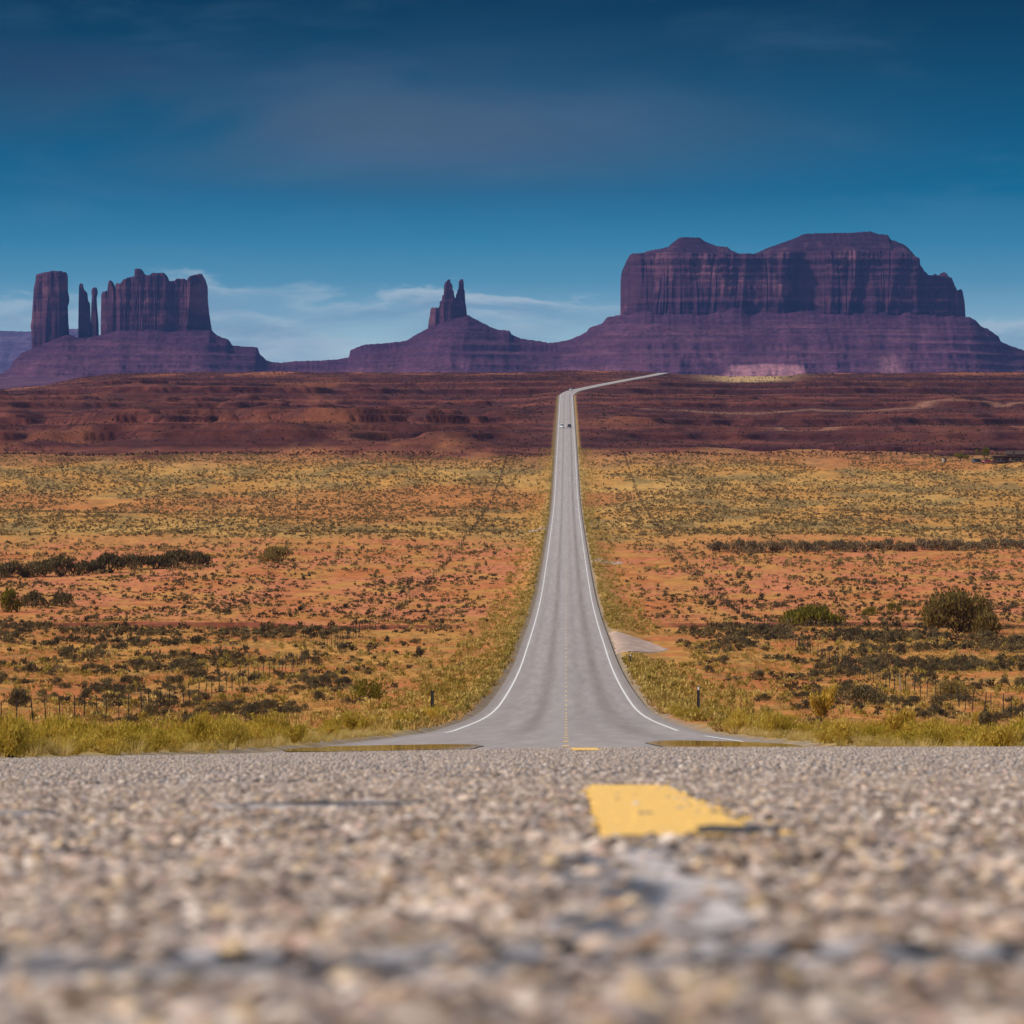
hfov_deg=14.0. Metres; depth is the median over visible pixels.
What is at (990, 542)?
tamarisk
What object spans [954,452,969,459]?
juniper tree
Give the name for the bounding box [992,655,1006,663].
sagebrush
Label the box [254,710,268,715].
sagebrush
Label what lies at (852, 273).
mesa
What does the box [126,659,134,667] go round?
sagebrush
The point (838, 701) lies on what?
sagebrush
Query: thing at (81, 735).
rabbitbrush
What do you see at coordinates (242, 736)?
rabbitbrush
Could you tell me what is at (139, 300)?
castle butte
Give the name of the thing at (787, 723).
rabbitbrush
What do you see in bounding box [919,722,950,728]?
rabbitbrush
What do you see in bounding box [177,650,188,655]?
sagebrush
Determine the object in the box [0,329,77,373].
mountain
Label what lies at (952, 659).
sagebrush
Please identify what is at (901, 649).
sagebrush
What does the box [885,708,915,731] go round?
rabbitbrush
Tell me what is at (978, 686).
sagebrush
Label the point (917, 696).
sagebrush
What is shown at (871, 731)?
rabbitbrush
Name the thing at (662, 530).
wire fence
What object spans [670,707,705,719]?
rabbitbrush
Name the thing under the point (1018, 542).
tamarisk
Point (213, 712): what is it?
sagebrush
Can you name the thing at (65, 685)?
sagebrush
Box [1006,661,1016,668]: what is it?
sagebrush
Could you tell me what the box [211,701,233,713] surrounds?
sagebrush
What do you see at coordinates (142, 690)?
sagebrush
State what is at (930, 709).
sagebrush
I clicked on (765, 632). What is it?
sagebrush scrub
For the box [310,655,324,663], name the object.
sagebrush
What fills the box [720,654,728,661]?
sagebrush
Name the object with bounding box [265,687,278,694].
sagebrush
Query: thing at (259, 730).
rabbitbrush
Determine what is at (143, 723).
rabbitbrush
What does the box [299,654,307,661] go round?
sagebrush
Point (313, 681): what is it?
sagebrush
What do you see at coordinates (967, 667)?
sagebrush
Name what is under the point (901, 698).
sagebrush
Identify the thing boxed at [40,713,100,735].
rabbitbrush
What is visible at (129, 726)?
rabbitbrush
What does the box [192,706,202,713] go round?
sagebrush
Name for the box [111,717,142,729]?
rabbitbrush
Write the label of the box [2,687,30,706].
sagebrush
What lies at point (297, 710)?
sagebrush
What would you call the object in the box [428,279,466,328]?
twin spire butte
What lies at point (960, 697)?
sagebrush
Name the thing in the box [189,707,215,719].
sagebrush
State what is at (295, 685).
sagebrush
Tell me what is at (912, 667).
sagebrush
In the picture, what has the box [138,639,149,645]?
sagebrush
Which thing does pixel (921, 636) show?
sagebrush
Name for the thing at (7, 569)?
tamarisk
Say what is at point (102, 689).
sagebrush
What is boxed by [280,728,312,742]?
rabbitbrush
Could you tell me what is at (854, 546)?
tamarisk
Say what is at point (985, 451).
juniper tree
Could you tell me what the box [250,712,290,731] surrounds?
rabbitbrush
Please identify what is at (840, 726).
rabbitbrush
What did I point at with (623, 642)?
path
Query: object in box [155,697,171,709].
sagebrush
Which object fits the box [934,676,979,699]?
sagebrush
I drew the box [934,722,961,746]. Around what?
rabbitbrush
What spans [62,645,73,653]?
sagebrush
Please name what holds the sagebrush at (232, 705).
on the ground at (358, 400)
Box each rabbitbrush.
[0,708,30,754]
[0,717,30,757]
[22,743,38,754]
[25,722,53,736]
[30,717,52,725]
[30,724,63,742]
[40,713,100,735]
[46,729,103,754]
[46,734,95,754]
[49,720,81,743]
[53,745,77,755]
[55,719,108,731]
[61,741,84,753]
[79,729,146,751]
[88,722,157,754]
[97,734,130,754]
[107,719,164,730]
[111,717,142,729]
[114,723,147,734]
[119,721,144,736]
[141,729,170,752]
[142,738,158,752]
[147,730,188,752]
[149,729,196,746]
[150,711,238,752]
[170,721,191,729]
[170,735,192,748]
[194,710,213,721]
[211,716,248,748]
[223,727,276,744]
[242,719,263,728]
[245,722,276,743]
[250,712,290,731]
[271,724,292,735]
[278,722,310,743]
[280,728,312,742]
[315,724,340,737]
[321,716,341,730]
[340,710,365,731]
[350,676,388,700]
[355,714,372,729]
[382,711,406,720]
[391,715,413,726]
[398,712,415,724]
[426,706,448,718]
[666,703,684,714]
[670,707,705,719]
[683,707,713,720]
[721,715,757,731]
[728,706,750,730]
[753,710,783,734]
[776,716,798,734]
[783,713,800,720]
[795,722,816,732]
[808,684,836,718]
[810,725,836,743]
[818,722,831,729]
[826,716,856,744]
[831,729,863,744]
[856,724,886,739]
[867,720,890,728]
[874,732,902,742]
[874,734,897,746]
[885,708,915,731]
[895,727,956,746]
[901,730,921,741]
[902,718,925,734]
[906,717,945,733]
[907,735,922,746]
[908,718,956,727]
[915,726,941,742]
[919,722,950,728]
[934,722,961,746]
[942,728,969,745]
[944,722,965,729]
[944,732,983,746]
[956,738,973,746]
[958,721,984,745]
[971,710,983,724]
[971,722,996,730]
[974,720,1023,746]
[998,716,1023,746]
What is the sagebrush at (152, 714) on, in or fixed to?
on the ground at (358, 400)
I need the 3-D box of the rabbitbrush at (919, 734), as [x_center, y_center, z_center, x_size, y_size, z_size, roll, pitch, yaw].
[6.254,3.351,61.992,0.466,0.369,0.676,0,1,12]
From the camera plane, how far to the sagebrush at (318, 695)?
256.41 m
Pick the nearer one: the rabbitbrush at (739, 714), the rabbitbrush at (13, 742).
the rabbitbrush at (13, 742)
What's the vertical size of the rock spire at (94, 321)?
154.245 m
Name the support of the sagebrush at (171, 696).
on the ground at (358, 400)
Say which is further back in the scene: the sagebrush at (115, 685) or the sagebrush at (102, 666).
the sagebrush at (102, 666)
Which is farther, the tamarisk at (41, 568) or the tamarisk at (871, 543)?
the tamarisk at (871, 543)
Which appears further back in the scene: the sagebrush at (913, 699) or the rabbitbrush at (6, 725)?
the sagebrush at (913, 699)
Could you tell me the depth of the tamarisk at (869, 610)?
527.26 m
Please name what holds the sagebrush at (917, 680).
on the ground at (358, 400)
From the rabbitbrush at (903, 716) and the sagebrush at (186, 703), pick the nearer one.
the rabbitbrush at (903, 716)
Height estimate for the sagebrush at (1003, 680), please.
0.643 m
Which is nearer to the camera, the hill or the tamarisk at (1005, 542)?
the tamarisk at (1005, 542)
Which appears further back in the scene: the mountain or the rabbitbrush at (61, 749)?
the mountain
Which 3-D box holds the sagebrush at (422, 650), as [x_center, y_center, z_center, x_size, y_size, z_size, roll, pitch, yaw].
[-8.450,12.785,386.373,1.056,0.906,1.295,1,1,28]
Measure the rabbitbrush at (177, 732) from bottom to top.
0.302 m
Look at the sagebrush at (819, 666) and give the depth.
331.90 m
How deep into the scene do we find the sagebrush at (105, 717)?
194.21 m
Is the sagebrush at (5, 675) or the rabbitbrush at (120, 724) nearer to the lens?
the rabbitbrush at (120, 724)
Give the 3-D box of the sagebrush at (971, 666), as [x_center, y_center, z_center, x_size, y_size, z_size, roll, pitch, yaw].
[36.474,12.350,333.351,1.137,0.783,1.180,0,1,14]
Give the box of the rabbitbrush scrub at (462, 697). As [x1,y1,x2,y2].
[0,447,1023,752]
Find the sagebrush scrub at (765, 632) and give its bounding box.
[0,571,1023,724]
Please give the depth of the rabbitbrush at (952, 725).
64.26 m
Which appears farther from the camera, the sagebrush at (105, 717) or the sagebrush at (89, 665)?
the sagebrush at (89, 665)
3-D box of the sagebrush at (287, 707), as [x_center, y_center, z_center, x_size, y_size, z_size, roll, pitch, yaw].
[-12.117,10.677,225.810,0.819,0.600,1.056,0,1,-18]
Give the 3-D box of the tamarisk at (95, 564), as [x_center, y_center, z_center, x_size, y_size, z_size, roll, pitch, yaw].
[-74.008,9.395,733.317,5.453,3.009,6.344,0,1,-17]
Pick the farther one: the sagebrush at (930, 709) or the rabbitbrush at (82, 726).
the sagebrush at (930, 709)
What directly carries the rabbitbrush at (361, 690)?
on the ground at (358, 400)
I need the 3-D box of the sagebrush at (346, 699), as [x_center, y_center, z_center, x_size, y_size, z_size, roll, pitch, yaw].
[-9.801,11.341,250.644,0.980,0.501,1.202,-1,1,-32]
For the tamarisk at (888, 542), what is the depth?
876.79 m
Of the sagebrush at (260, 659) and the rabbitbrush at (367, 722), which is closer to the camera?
the rabbitbrush at (367, 722)
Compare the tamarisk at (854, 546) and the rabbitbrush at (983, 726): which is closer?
the rabbitbrush at (983, 726)
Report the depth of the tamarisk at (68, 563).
725.28 m
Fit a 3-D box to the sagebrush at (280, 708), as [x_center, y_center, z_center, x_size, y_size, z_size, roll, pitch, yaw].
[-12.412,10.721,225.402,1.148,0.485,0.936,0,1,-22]
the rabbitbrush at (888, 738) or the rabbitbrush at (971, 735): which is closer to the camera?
the rabbitbrush at (971, 735)
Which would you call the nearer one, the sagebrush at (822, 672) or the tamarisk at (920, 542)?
the sagebrush at (822, 672)
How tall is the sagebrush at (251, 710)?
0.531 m
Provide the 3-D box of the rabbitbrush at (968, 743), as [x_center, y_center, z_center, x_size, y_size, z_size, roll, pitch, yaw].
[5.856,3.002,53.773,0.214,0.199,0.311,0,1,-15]
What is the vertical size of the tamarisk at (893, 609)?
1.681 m
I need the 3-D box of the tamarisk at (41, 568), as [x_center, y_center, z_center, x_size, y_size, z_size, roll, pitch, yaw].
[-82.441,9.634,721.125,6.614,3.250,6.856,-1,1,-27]
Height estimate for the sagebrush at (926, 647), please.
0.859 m
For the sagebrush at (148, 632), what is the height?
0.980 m
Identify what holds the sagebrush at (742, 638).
on the ground at (358, 400)
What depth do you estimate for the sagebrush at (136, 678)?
298.98 m
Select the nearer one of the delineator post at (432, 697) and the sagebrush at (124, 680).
the delineator post at (432, 697)
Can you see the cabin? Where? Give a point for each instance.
(1002, 459)
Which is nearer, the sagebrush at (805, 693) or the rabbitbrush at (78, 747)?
the rabbitbrush at (78, 747)
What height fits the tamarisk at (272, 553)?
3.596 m
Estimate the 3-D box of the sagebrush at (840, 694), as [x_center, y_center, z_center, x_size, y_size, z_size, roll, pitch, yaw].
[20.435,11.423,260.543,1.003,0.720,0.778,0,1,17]
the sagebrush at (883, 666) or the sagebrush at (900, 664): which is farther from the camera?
the sagebrush at (900, 664)
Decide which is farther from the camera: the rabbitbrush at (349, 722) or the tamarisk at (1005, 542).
the tamarisk at (1005, 542)
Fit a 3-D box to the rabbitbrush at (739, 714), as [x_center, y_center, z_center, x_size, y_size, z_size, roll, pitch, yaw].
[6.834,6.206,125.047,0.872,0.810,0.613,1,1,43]
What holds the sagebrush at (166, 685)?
on the ground at (358, 400)
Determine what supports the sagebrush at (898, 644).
on the ground at (358, 400)
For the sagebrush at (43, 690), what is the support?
on the ground at (358, 400)
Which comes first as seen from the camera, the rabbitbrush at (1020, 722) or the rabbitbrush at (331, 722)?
the rabbitbrush at (1020, 722)
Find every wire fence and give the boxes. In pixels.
[0,454,507,722]
[623,451,1023,718]
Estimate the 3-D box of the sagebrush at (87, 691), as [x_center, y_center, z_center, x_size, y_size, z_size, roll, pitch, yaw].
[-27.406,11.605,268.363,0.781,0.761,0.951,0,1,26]
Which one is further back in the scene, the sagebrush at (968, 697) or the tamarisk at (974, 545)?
the tamarisk at (974, 545)
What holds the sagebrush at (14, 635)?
on the ground at (358, 400)
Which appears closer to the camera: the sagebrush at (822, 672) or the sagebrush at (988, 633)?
the sagebrush at (822, 672)
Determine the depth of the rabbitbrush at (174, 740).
50.53 m
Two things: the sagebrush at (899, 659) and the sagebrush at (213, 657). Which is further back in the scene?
the sagebrush at (213, 657)
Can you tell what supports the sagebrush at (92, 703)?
on the ground at (358, 400)
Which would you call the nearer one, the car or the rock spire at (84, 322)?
the car
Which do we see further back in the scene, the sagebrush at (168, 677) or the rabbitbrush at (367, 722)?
the sagebrush at (168, 677)
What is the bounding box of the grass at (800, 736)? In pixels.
[0,529,1023,755]
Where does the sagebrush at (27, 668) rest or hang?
on the ground at (358, 400)
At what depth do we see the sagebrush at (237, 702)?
241.93 m
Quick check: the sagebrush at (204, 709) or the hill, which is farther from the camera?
the hill
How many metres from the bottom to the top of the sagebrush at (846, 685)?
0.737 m
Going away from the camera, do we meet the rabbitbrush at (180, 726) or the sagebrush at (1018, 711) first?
the rabbitbrush at (180, 726)
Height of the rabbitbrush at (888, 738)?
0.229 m
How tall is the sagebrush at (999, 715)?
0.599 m
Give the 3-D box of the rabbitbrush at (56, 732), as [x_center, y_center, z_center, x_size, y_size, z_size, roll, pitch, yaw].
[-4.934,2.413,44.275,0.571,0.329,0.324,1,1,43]
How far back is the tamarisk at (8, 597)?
556.39 m
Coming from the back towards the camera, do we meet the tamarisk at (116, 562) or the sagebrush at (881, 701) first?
the tamarisk at (116, 562)
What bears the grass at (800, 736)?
on the ground at (358, 400)
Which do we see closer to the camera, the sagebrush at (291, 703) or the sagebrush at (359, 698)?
the sagebrush at (291, 703)
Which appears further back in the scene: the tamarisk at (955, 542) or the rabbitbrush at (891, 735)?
the tamarisk at (955, 542)
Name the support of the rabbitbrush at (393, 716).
on the ground at (358, 400)
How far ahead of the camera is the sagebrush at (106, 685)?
282.23 m
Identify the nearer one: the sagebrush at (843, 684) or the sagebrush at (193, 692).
the sagebrush at (193, 692)
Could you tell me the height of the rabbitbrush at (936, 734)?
0.340 m
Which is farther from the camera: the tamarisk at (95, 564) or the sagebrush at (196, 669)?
the tamarisk at (95, 564)
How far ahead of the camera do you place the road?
1.87 m
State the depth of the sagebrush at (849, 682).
290.79 m
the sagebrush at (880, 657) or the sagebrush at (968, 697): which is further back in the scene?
the sagebrush at (880, 657)
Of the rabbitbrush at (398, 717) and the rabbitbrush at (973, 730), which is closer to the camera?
the rabbitbrush at (973, 730)
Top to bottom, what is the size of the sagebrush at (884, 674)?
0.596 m
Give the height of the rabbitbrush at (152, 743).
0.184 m
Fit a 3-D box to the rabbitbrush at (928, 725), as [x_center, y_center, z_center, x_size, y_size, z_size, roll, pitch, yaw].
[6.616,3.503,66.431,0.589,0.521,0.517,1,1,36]
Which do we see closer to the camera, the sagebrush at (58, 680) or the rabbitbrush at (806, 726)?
the rabbitbrush at (806, 726)
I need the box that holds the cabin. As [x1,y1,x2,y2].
[991,451,1023,463]
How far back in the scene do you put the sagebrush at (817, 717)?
198.06 m
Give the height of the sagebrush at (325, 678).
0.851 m
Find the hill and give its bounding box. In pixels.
[0,306,1023,376]
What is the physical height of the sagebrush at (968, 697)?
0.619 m
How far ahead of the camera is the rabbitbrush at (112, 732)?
44.96 m
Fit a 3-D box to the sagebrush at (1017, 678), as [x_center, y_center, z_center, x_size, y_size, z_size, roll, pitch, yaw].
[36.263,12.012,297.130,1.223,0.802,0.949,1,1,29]
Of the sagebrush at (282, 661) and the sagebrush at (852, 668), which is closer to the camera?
the sagebrush at (852, 668)
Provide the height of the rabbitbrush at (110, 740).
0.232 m
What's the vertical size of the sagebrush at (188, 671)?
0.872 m
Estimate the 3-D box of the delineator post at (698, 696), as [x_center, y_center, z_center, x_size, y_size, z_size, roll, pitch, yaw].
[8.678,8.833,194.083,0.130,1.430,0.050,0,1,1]
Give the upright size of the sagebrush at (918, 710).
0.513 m
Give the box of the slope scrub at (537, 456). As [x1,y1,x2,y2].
[0,370,1023,457]
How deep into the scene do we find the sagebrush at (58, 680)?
294.90 m
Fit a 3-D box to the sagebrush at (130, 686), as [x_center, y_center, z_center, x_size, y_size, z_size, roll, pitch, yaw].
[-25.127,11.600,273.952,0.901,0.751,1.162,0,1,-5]
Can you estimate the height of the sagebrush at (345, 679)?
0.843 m
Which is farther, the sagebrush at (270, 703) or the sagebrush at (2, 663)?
the sagebrush at (2, 663)
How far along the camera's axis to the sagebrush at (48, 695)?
258.13 m
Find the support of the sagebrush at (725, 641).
on the ground at (358, 400)
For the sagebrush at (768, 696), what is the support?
on the ground at (358, 400)
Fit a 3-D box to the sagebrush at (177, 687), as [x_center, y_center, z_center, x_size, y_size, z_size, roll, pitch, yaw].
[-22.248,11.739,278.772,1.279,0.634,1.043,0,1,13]
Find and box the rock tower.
[31,271,68,347]
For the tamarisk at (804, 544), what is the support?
on the ground at (358, 400)
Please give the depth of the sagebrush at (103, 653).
383.28 m
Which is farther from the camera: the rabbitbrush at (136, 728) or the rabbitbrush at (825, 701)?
the rabbitbrush at (825, 701)
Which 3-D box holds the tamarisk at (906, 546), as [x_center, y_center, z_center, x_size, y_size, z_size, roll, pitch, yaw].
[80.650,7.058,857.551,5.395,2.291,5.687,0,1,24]
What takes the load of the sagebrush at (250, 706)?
on the ground at (358, 400)
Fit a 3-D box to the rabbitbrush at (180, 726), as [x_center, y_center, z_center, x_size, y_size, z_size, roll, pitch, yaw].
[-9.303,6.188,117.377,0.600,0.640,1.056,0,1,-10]
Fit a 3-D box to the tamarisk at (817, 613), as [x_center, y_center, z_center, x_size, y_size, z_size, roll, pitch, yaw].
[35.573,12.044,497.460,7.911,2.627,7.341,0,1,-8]
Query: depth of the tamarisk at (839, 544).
854.61 m
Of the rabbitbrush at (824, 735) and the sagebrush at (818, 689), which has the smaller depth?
the rabbitbrush at (824, 735)
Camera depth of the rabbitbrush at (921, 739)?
62.74 m
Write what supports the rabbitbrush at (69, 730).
on the ground at (358, 400)
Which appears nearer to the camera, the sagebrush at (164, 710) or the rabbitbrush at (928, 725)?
the rabbitbrush at (928, 725)
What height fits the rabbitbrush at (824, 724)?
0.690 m
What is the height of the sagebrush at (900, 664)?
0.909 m
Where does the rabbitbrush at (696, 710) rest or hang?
on the ground at (358, 400)
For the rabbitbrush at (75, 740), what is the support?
on the ground at (358, 400)
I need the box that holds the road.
[0,373,1023,1023]
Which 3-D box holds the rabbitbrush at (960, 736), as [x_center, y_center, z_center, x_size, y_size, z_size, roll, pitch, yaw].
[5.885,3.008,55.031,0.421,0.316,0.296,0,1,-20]
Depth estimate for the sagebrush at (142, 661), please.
349.51 m
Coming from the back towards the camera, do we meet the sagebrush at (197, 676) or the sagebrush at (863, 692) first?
the sagebrush at (197, 676)
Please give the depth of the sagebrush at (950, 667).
330.26 m
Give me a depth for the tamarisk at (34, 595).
572.92 m
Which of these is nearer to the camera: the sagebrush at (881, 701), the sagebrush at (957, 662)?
the sagebrush at (881, 701)
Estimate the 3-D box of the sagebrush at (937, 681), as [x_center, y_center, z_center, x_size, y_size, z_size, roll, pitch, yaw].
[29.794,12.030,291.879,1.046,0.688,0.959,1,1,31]
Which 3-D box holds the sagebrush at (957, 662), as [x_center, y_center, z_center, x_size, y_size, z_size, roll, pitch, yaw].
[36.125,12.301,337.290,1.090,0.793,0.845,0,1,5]
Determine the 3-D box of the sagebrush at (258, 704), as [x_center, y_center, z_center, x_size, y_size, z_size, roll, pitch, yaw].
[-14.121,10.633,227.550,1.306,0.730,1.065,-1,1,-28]
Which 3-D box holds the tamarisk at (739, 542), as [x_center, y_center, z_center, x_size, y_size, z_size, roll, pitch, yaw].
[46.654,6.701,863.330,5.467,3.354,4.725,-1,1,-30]
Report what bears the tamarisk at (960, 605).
on the ground at (358, 400)
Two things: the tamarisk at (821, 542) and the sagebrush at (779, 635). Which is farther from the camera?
the tamarisk at (821, 542)
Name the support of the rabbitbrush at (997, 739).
on the ground at (358, 400)
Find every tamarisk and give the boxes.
[0,560,33,577]
[0,587,22,611]
[17,559,54,576]
[19,589,50,607]
[45,552,85,575]
[49,589,73,606]
[76,558,105,573]
[92,551,130,572]
[122,552,150,568]
[144,554,172,568]
[162,548,194,567]
[187,549,212,565]
[256,546,291,562]
[707,540,729,551]
[723,537,749,551]
[737,540,765,553]
[762,539,784,552]
[777,538,799,550]
[778,603,846,623]
[791,539,819,551]
[809,539,835,550]
[825,540,846,550]
[843,539,865,551]
[858,606,880,615]
[863,540,885,550]
[878,537,898,549]
[886,602,903,612]
[893,542,916,551]
[912,537,937,549]
[919,585,1001,633]
[924,537,953,550]
[941,538,964,550]
[960,540,987,550]
[981,537,1000,548]
[998,537,1020,548]
[1010,539,1023,548]
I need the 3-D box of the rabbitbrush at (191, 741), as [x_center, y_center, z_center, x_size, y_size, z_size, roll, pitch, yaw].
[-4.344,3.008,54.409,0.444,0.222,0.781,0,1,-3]
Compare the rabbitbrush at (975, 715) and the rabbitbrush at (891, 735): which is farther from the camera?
the rabbitbrush at (975, 715)
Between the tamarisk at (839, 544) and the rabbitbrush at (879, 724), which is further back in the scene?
the tamarisk at (839, 544)
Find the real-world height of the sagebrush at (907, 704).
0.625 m
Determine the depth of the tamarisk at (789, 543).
855.36 m
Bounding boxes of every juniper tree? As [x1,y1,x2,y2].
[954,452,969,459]
[975,447,989,457]
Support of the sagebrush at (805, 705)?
on the ground at (358, 400)
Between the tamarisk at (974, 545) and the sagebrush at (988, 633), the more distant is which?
the tamarisk at (974, 545)
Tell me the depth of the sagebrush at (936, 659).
343.22 m
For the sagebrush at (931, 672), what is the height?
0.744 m
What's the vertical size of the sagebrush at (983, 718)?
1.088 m
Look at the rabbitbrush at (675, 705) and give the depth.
186.68 m
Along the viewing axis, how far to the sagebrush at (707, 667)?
332.78 m
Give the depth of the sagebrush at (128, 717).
178.09 m
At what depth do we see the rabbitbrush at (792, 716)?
192.22 m
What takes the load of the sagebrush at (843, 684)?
on the ground at (358, 400)
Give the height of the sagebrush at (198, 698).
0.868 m
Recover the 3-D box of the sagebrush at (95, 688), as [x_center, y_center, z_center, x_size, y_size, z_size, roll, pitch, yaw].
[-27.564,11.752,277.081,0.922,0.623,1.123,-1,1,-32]
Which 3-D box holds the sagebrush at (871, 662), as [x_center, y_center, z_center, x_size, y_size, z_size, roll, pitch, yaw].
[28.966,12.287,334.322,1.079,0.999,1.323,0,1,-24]
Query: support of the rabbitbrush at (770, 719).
on the ground at (358, 400)
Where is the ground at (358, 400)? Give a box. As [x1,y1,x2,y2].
[0,370,1023,757]
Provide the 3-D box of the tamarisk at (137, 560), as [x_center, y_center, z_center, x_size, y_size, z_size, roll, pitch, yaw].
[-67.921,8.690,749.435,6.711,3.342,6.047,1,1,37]
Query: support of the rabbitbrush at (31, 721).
on the ground at (358, 400)
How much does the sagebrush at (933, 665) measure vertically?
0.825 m
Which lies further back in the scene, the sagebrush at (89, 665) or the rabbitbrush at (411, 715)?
the sagebrush at (89, 665)
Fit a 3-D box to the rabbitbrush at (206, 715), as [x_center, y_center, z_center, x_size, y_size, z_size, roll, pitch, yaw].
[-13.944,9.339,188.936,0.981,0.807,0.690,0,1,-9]
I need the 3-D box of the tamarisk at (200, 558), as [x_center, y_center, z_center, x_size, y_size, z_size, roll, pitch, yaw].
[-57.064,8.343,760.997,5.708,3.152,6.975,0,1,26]
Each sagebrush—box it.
[0,659,6,666]
[0,671,7,680]
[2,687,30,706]
[8,632,17,640]
[22,662,31,672]
[36,688,48,695]
[43,692,57,699]
[51,636,59,643]
[51,676,64,685]
[57,683,73,688]
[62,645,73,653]
[79,687,92,696]
[81,661,93,669]
[89,685,99,692]
[89,701,98,708]
[96,712,113,722]
[97,687,105,691]
[99,650,110,657]
[99,664,110,671]
[99,692,113,701]
[100,677,112,683]
[100,682,109,691]
[110,682,121,689]
[114,687,126,694]
[116,642,126,647]
[118,675,133,685]
[118,712,138,724]
[123,684,135,693]
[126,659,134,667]
[131,675,145,683]
[132,636,139,645]
[133,657,147,666]
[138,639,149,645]
[139,688,152,692]
[139,701,159,714]
[141,711,154,720]
[144,628,152,636]
[153,691,163,699]
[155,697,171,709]
[160,707,175,716]
[161,675,174,683]
[161,693,173,699]
[162,683,172,688]
[164,698,181,707]
[170,684,186,691]
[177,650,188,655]
[181,701,191,707]
[183,668,193,677]
[186,690,196,696]
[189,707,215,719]
[191,674,206,680]
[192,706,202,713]
[193,666,203,672]
[194,691,210,701]
[202,702,218,709]
[208,706,222,716]
[209,654,218,662]
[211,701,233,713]
[223,702,237,712]
[233,699,242,707]
[237,708,256,716]
[240,701,259,713]
[241,633,250,641]
[244,700,263,709]
[254,655,266,664]
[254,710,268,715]
[260,699,283,709]
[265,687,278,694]
[277,706,291,712]
[278,659,288,665]
[282,699,300,708]
[282,705,295,712]
[288,684,302,690]
[291,708,302,713]
[294,704,311,710]
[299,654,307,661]
[303,676,316,685]
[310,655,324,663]
[311,690,328,701]
[319,674,330,682]
[325,673,337,678]
[337,642,347,650]
[337,676,353,683]
[339,697,355,704]
[354,695,370,703]
[416,645,426,653]
[702,665,714,672]
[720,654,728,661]
[721,637,732,644]
[736,636,747,642]
[752,669,765,679]
[755,693,771,700]
[775,632,784,640]
[795,691,808,698]
[795,699,810,710]
[806,716,823,721]
[807,669,820,677]
[810,686,822,692]
[813,662,825,670]
[818,670,830,676]
[833,667,843,675]
[834,689,844,698]
[835,699,844,706]
[837,663,850,671]
[837,683,847,692]
[840,683,852,693]
[842,680,856,684]
[842,683,892,704]
[845,670,857,677]
[846,666,858,672]
[865,659,875,667]
[875,654,884,660]
[875,663,889,672]
[876,697,891,706]
[881,671,891,676]
[890,694,899,702]
[893,642,904,650]
[893,657,906,662]
[893,696,908,704]
[894,661,905,669]
[895,647,906,653]
[901,701,912,710]
[906,664,917,671]
[907,695,923,703]
[907,696,922,705]
[911,673,928,683]
[914,707,923,712]
[915,633,924,639]
[916,709,931,718]
[923,643,930,650]
[925,707,936,715]
[926,668,936,676]
[929,695,945,704]
[929,702,946,715]
[930,662,939,669]
[930,679,942,686]
[931,657,945,664]
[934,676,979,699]
[944,664,955,671]
[948,654,958,661]
[953,661,964,666]
[953,693,964,701]
[959,695,975,703]
[960,664,970,670]
[961,662,973,670]
[971,684,982,690]
[977,709,999,729]
[985,630,993,636]
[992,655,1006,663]
[992,711,1011,721]
[997,678,1009,685]
[1001,706,1020,716]
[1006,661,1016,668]
[1012,676,1023,684]
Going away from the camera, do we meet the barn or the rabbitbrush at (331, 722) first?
the rabbitbrush at (331, 722)
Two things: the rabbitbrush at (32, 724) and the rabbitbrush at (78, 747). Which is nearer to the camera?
the rabbitbrush at (78, 747)
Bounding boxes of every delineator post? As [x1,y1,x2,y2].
[431,691,433,706]
[697,686,699,708]
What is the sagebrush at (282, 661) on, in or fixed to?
on the ground at (358, 400)
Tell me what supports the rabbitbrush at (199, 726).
on the ground at (358, 400)
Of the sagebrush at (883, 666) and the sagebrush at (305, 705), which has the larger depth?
the sagebrush at (883, 666)
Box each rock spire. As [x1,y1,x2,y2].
[78,283,90,337]
[91,287,98,336]
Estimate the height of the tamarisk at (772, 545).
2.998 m
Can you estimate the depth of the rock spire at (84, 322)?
8996.03 m
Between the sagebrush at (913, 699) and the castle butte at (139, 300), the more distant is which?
the castle butte at (139, 300)
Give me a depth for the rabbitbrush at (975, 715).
188.02 m
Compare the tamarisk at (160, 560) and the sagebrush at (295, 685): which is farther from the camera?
the tamarisk at (160, 560)
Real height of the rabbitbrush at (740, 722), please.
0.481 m
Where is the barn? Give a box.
[1005,451,1023,459]
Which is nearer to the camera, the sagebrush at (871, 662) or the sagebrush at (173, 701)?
the sagebrush at (173, 701)
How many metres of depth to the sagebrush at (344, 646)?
398.34 m
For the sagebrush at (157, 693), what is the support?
on the ground at (358, 400)
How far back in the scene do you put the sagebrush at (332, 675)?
310.92 m
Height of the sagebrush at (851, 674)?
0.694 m
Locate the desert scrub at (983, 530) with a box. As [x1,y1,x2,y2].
[0,452,1023,575]
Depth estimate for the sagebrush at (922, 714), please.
213.18 m
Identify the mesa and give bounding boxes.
[620,231,965,316]
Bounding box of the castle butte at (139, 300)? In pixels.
[101,268,211,334]
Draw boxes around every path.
[591,558,621,563]
[608,631,668,653]
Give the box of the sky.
[0,0,1023,362]

